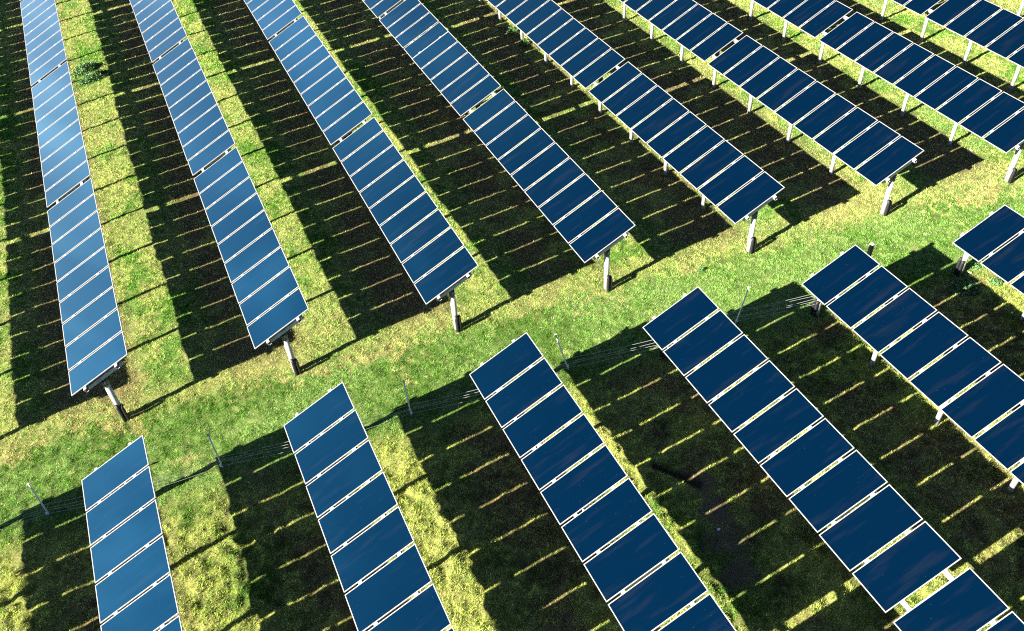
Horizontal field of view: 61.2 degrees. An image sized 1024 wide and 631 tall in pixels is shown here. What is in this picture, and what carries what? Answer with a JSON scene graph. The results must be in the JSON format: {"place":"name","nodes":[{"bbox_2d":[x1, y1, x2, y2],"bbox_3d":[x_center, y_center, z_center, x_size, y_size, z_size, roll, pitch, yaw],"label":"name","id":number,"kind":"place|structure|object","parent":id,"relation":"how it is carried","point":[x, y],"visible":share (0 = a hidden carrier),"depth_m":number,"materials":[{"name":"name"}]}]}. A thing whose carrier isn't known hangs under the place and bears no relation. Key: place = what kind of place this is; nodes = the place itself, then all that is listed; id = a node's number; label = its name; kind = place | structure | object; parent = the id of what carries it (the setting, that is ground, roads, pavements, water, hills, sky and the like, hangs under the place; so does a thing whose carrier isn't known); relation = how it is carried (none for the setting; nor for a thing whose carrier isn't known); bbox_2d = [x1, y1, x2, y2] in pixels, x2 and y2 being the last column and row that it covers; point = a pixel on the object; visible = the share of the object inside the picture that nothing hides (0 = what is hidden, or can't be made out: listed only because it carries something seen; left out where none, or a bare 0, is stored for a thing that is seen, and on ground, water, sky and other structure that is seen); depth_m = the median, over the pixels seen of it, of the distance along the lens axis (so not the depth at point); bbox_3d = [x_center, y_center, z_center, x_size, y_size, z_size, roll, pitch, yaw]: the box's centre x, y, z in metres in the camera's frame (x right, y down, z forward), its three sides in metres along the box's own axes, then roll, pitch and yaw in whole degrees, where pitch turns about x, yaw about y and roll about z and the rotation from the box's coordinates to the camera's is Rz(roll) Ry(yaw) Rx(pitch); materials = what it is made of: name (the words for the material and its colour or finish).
{"place":"outdoors","nodes":[
{"label":"outdoors","id":0,"kind":"place"},
{"bbox_2d":[0,0,1023,630],"bbox_3d":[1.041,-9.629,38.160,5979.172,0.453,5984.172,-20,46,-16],"label":"ground","id":1,"kind":"structure","parent":0,"point":[716,508],"depth_m":27.76,"materials":[{"name":"green plant"}]},
{"bbox_2d":[27,483,49,514],"bbox_3d":[-12.686,5.021,23.291,0.167,1.708,0.068,0,44,5],"label":"cable pole","id":2,"kind":"object","parent":1,"relation":"on","point":[37,497],"visible":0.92,"depth_m":23.17,"materials":[{"name":"metal"}]},
{"bbox_2d":[20,0,129,421],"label":"solar array","id":3,"kind":"object","parent":1,"relation":"on","point":[68,185],"visible":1,"depth_m":30.13,"materials":[{"name":"blue glass"}]},
{"bbox_2d":[72,61,98,76],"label":"weed clump","id":4,"kind":"object","parent":1,"relation":"on","point":[85,66],"visible":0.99,"depth_m":42.36,"materials":[{"name":"green plant"}]},
{"bbox_2d":[78,68,112,85],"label":"weed clump","id":5,"kind":"object","parent":1,"relation":"on","point":[95,74],"visible":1,"depth_m":41.67,"materials":[{"name":"green plant"}]},
{"bbox_2d":[81,435,182,630],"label":"solar array","id":6,"kind":"object","parent":1,"relation":"on","point":[154,607],"visible":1,"depth_m":20.50,"materials":[{"name":"blue glass"}]},
{"bbox_2d":[1,496,97,529],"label":"cable run","id":7,"kind":"object","parent":6,"relation":"attached to","point":[44,510],"visible":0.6,"depth_m":23.41,"materials":[{"name":"grey metal"}]},
{"bbox_2d":[207,434,223,467],"bbox_3d":[-8.233,3.856,24.113,0.123,1.707,0.070,11,46,15],"label":"cable pole","id":8,"kind":"object","parent":1,"relation":"on","point":[220,464],"visible":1,"depth_m":24.00,"materials":[{"name":"metal"}]},
{"bbox_2d":[154,441,311,488],"bbox_3d":[-7.825,4.019,24.110,5.260,0.789,0.513,-15,45,-10],"label":"cable run","id":9,"kind":"object","parent":8,"relation":"attached to","point":[221,461],"visible":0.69,"depth_m":24.26,"materials":[{"name":"grey metal"}]},
{"bbox_2d":[129,0,308,375],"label":"solar array","id":10,"kind":"object","parent":1,"relation":"on","point":[189,97],"visible":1,"depth_m":30.90,"materials":[{"name":"blue glass"}]},
{"bbox_2d":[244,0,478,332],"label":"solar array","id":11,"kind":"object","parent":1,"relation":"on","point":[374,159],"visible":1,"depth_m":31.59,"materials":[{"name":"blue glass"}]},
{"bbox_2d":[284,382,454,630],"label":"solar array","id":12,"kind":"object","parent":1,"relation":"on","point":[388,588],"visible":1,"depth_m":20.60,"materials":[{"name":"blue glass"}]},
{"bbox_2d":[403,380,412,415],"bbox_3d":[-3.005,2.470,25.098,0.070,1.706,0.093,-24,47,-19],"label":"cable pole","id":13,"kind":"object","parent":1,"relation":"on","point":[411,412],"visible":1,"depth_m":25.02,"materials":[{"name":"metal"}]},
{"bbox_2d":[362,0,635,291],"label":"solar array","id":14,"kind":"object","parent":1,"relation":"on","point":[507,130],"visible":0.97,"depth_m":32.23,"materials":[{"name":"blue glass"}]},
{"bbox_2d":[505,25,519,33],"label":"weed clump","id":15,"kind":"object","parent":1,"relation":"on","point":[510,29],"visible":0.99,"depth_m":42.63,"materials":[{"name":"green plant"}]},
{"bbox_2d":[518,38,530,46],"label":"weed clump","id":16,"kind":"object","parent":1,"relation":"on","point":[523,42],"visible":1,"depth_m":41.65,"materials":[{"name":"green plant"}]},
{"bbox_2d":[554,334,568,369],"bbox_3d":[1.524,1.159,26.059,0.458,1.712,0.067,2,44,7],"label":"cable pole","id":17,"kind":"object","parent":1,"relation":"on","point":[567,365],"visible":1,"depth_m":25.96,"materials":[{"name":"metal"}]},
{"bbox_2d":[469,332,735,630],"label":"solar array","id":18,"kind":"object","parent":1,"relation":"on","point":[645,577],"visible":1,"depth_m":20.63,"materials":[{"name":"blue glass"}]},
{"bbox_2d":[325,389,492,431],"bbox_3d":[-2.830,2.707,25.033,5.238,0.776,0.493,-15,45,-10],"label":"cable run","id":19,"kind":"object","parent":18,"relation":"attached to","point":[420,407],"visible":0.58,"depth_m":25.22,"materials":[{"name":"grey metal"}]},
{"bbox_2d":[516,340,658,377],"bbox_3d":[2.152,1.365,25.996,5.263,0.824,0.583,-15,45,-10],"label":"cable run","id":20,"kind":"object","parent":18,"relation":"attached to","point":[603,356],"visible":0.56,"depth_m":26.20,"materials":[{"name":"grey metal"}]},
{"bbox_2d":[479,0,784,253],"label":"solar array","id":21,"kind":"object","parent":1,"relation":"on","point":[635,102],"visible":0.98,"depth_m":32.87,"materials":[{"name":"blue glass"}]},
{"bbox_2d":[735,286,749,323],"bbox_3d":[7.174,-0.245,27.029,0.345,1.711,0.067,-13,45,-9],"label":"cable pole","id":22,"kind":"object","parent":1,"relation":"on","point":[736,320],"visible":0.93,"depth_m":26.98,"materials":[{"name":"metal"}]},
{"bbox_2d":[598,0,923,216],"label":"solar array","id":23,"kind":"object","parent":1,"relation":"on","point":[757,73],"visible":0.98,"depth_m":33.41,"materials":[{"name":"blue glass"}]},
{"bbox_2d":[643,287,1023,630],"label":"solar array","id":24,"kind":"object","parent":1,"relation":"on","point":[907,565],"visible":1,"depth_m":20.70,"materials":[{"name":"blue glass"}]},
{"bbox_2d":[858,242,874,281],"bbox_3d":[11.193,-1.449,27.491,0.130,2.118,0.130,-20,46,-16],"label":"cable pole","id":25,"kind":"object","parent":1,"relation":"on","point":[870,249],"visible":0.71,"depth_m":26.88,"materials":[{"name":"metal"}]},
{"bbox_2d":[718,0,1023,183],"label":"solar array","id":26,"kind":"object","parent":1,"relation":"on","point":[872,48],"visible":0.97,"depth_m":33.98,"materials":[{"name":"blue glass"}]},
{"bbox_2d":[802,244,1023,493],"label":"solar array","id":27,"kind":"object","parent":1,"relation":"on","point":[989,399],"visible":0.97,"depth_m":23.45,"materials":[{"name":"blue glass"}]},
{"bbox_2d":[671,294,818,344],"bbox_3d":[7.131,0.022,26.874,5.202,0.929,0.576,-15,45,-10],"label":"cable run","id":28,"kind":"object","parent":27,"relation":"attached to","point":[771,309],"visible":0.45,"depth_m":27.12,"materials":[{"name":"grey metal"}]},
{"bbox_2d":[844,0,1023,90],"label":"solar array","id":29,"kind":"object","parent":1,"relation":"on","point":[981,23],"visible":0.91,"depth_m":36.53,"materials":[{"name":"blue glass"}]},
{"bbox_2d":[946,278,979,297],"bbox_3d":[14.556,-0.921,27.900,1.134,0.287,0.964,-20,46,-16],"label":"weed clump","id":30,"kind":"object","parent":1,"relation":"on","point":[965,286],"visible":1,"depth_m":27.88,"materials":[{"name":"green plant"}]},
{"bbox_2d":[968,260,983,269],"bbox_3d":[15.407,-1.725,28.679,0.639,0.242,0.484,-20,46,-16],"label":"weed clump","id":31,"kind":"object","parent":1,"relation":"on","point":[974,262],"visible":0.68,"depth_m":28.64,"materials":[{"name":"green plant"}]},
{"bbox_2d":[953,205,1023,321],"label":"solar array","id":32,"kind":"object","parent":1,"relation":"on","point":[991,233],"visible":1,"depth_m":26.56,"materials":[{"name":"blue glass"}]},
{"bbox_2d":[987,277,1002,286],"bbox_3d":[15.661,-1.115,28.029,0.495,0.216,0.448,-20,46,-16],"label":"weed clump","id":33,"kind":"object","parent":1,"relation":"on","point":[995,279],"visible":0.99,"depth_m":28.01,"materials":[{"name":"green plant"}]},
{"bbox_2d":[1017,0,1023,15],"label":"solar array","id":34,"kind":"object","parent":1,"relation":"on","point":[1020,8],"visible":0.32,"depth_m":40.21,"materials":[{"name":"glass"}]}
]}

